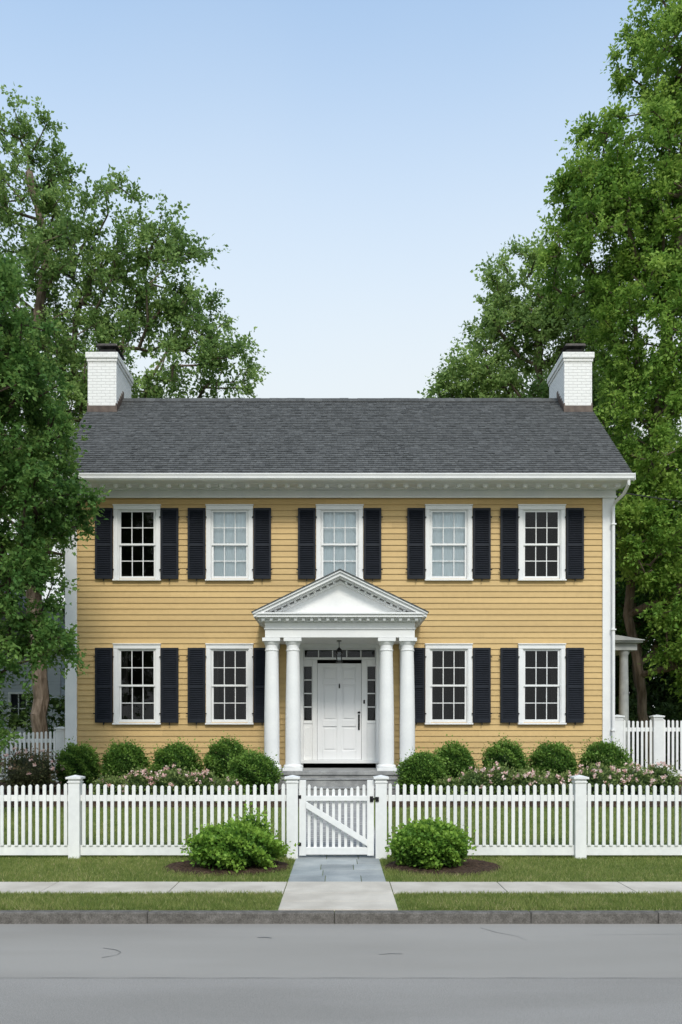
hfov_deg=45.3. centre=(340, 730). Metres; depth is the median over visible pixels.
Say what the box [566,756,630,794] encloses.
rose bush
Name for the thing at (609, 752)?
boxwood shrub
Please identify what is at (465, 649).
window
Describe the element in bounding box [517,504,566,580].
window
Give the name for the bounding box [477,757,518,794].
rose bush
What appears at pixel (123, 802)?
mulch bed
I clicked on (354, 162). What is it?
sky
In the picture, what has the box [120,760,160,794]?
rose bush
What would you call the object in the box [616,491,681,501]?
overhead cable
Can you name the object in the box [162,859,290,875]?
mulch bed
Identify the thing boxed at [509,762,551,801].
rose bush
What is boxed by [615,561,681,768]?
woods
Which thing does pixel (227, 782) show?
rose bush
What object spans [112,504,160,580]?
window
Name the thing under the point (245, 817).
leafy shrub
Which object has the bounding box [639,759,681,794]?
rose bush
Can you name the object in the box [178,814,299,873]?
leafy shrub
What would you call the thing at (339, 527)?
window
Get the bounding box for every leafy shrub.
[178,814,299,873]
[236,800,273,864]
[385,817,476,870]
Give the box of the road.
[0,924,681,977]
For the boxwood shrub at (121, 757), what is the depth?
16.33 m
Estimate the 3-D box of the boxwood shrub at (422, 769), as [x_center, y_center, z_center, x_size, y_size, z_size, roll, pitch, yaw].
[1.594,0.811,15.784,1.214,1.044,1.232,0,0,0]
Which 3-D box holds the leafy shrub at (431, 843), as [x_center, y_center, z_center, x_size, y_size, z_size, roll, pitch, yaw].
[1.244,1.542,11.298,1.281,0.763,1.302,0,0,0]
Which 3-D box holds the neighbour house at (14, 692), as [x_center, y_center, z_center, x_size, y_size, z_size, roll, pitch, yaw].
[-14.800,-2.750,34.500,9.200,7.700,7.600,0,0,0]
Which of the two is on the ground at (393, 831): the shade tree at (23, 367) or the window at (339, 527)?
the shade tree at (23, 367)
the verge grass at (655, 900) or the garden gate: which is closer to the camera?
the verge grass at (655, 900)
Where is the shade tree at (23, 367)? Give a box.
[0,247,111,753]
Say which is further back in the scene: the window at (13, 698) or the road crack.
the window at (13, 698)
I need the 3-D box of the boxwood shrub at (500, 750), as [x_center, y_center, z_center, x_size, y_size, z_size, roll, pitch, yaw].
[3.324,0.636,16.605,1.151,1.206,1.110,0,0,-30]
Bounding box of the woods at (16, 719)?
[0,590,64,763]
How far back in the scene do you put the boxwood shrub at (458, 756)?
16.34 m
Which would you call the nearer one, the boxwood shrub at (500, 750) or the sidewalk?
the sidewalk
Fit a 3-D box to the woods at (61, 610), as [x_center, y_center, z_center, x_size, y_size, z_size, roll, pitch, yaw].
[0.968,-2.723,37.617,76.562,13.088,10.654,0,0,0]
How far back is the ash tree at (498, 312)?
27.32 m
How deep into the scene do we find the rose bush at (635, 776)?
15.39 m
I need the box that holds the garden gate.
[298,780,378,855]
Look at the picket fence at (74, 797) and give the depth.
12.06 m
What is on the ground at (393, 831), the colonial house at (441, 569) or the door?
the colonial house at (441, 569)
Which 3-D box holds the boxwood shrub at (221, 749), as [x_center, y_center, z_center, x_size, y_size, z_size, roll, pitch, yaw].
[-2.287,0.604,16.596,1.296,1.268,1.262,0,0,0]
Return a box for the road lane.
[0,978,681,1023]
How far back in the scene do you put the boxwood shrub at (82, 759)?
16.37 m
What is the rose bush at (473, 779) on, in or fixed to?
on the mulch bed at (524, 803)
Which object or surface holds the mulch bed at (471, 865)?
on the ground at (393, 831)
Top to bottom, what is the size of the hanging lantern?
0.460 m
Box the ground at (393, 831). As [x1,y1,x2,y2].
[0,754,681,911]
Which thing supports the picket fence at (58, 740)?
on the ground at (393, 831)
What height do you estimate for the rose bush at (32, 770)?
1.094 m
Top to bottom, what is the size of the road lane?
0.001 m
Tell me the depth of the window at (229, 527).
17.98 m
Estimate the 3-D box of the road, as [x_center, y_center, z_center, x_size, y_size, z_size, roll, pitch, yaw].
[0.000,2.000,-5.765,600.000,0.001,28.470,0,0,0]
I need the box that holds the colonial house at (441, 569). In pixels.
[57,343,644,796]
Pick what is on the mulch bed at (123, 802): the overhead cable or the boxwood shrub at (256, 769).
the boxwood shrub at (256, 769)
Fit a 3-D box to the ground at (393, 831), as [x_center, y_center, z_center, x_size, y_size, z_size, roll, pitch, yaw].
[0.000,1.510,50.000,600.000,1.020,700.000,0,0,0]
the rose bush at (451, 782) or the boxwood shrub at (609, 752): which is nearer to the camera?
the rose bush at (451, 782)
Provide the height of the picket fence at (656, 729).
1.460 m
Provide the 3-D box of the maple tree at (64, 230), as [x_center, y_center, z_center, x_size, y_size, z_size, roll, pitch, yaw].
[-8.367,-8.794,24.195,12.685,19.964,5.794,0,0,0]
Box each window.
[7,692,28,724]
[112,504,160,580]
[112,643,160,724]
[205,504,253,580]
[205,643,253,724]
[315,504,363,579]
[425,504,472,580]
[425,643,472,724]
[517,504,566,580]
[517,643,566,724]
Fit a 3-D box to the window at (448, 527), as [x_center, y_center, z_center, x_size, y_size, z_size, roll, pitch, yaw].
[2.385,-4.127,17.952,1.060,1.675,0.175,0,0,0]
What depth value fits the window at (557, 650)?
17.95 m
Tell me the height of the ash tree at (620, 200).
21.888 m
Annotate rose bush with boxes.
[0,741,67,794]
[86,769,129,801]
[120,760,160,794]
[144,762,194,801]
[183,766,220,794]
[207,774,246,802]
[431,775,466,801]
[452,764,497,802]
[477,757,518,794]
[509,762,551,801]
[541,768,577,801]
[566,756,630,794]
[612,758,665,794]
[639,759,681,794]
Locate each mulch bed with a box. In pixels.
[0,782,298,807]
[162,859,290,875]
[383,859,502,875]
[387,782,681,807]
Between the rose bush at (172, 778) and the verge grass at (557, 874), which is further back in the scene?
the rose bush at (172, 778)
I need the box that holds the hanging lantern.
[335,640,342,662]
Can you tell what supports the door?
in the colonial house at (441, 569)
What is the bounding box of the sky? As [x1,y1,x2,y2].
[0,0,681,707]
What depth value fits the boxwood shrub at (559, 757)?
16.34 m
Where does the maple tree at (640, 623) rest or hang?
on the ground at (393, 831)
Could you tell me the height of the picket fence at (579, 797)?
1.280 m
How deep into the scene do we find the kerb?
8.47 m
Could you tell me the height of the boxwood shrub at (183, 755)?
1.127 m
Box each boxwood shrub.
[51,736,102,788]
[96,736,151,780]
[149,737,204,774]
[200,729,252,780]
[223,745,285,794]
[392,747,451,794]
[430,734,479,778]
[474,733,533,774]
[525,737,582,779]
[577,735,637,774]
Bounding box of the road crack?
[65,928,624,977]
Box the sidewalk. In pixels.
[0,882,681,910]
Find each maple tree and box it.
[0,82,270,760]
[615,455,681,746]
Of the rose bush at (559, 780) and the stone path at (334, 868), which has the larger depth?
the rose bush at (559, 780)
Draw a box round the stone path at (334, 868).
[288,855,385,881]
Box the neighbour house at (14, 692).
[0,590,64,758]
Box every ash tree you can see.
[417,228,681,496]
[523,0,681,763]
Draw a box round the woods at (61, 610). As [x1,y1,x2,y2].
[0,565,668,699]
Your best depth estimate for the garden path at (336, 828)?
13.84 m
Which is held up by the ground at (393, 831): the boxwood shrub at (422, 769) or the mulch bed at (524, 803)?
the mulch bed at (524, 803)
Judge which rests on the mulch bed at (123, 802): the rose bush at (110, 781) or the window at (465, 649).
the rose bush at (110, 781)
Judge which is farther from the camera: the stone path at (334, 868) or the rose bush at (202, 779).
the rose bush at (202, 779)
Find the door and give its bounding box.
[317,663,360,759]
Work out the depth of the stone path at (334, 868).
11.06 m
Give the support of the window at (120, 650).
in the colonial house at (441, 569)
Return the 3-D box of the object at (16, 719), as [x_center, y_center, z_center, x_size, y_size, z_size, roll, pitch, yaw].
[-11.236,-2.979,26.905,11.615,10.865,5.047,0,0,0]
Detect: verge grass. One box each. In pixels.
[0,855,681,881]
[0,889,681,909]
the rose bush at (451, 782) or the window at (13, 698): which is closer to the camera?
the rose bush at (451, 782)
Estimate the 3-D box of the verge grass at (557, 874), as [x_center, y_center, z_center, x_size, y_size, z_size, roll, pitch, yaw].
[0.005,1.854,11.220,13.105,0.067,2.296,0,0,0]
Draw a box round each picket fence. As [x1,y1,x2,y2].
[0,727,64,781]
[0,775,299,858]
[373,775,681,858]
[615,715,681,776]
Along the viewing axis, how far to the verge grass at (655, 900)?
8.97 m
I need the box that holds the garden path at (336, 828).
[298,801,374,854]
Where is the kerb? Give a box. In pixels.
[0,910,681,923]

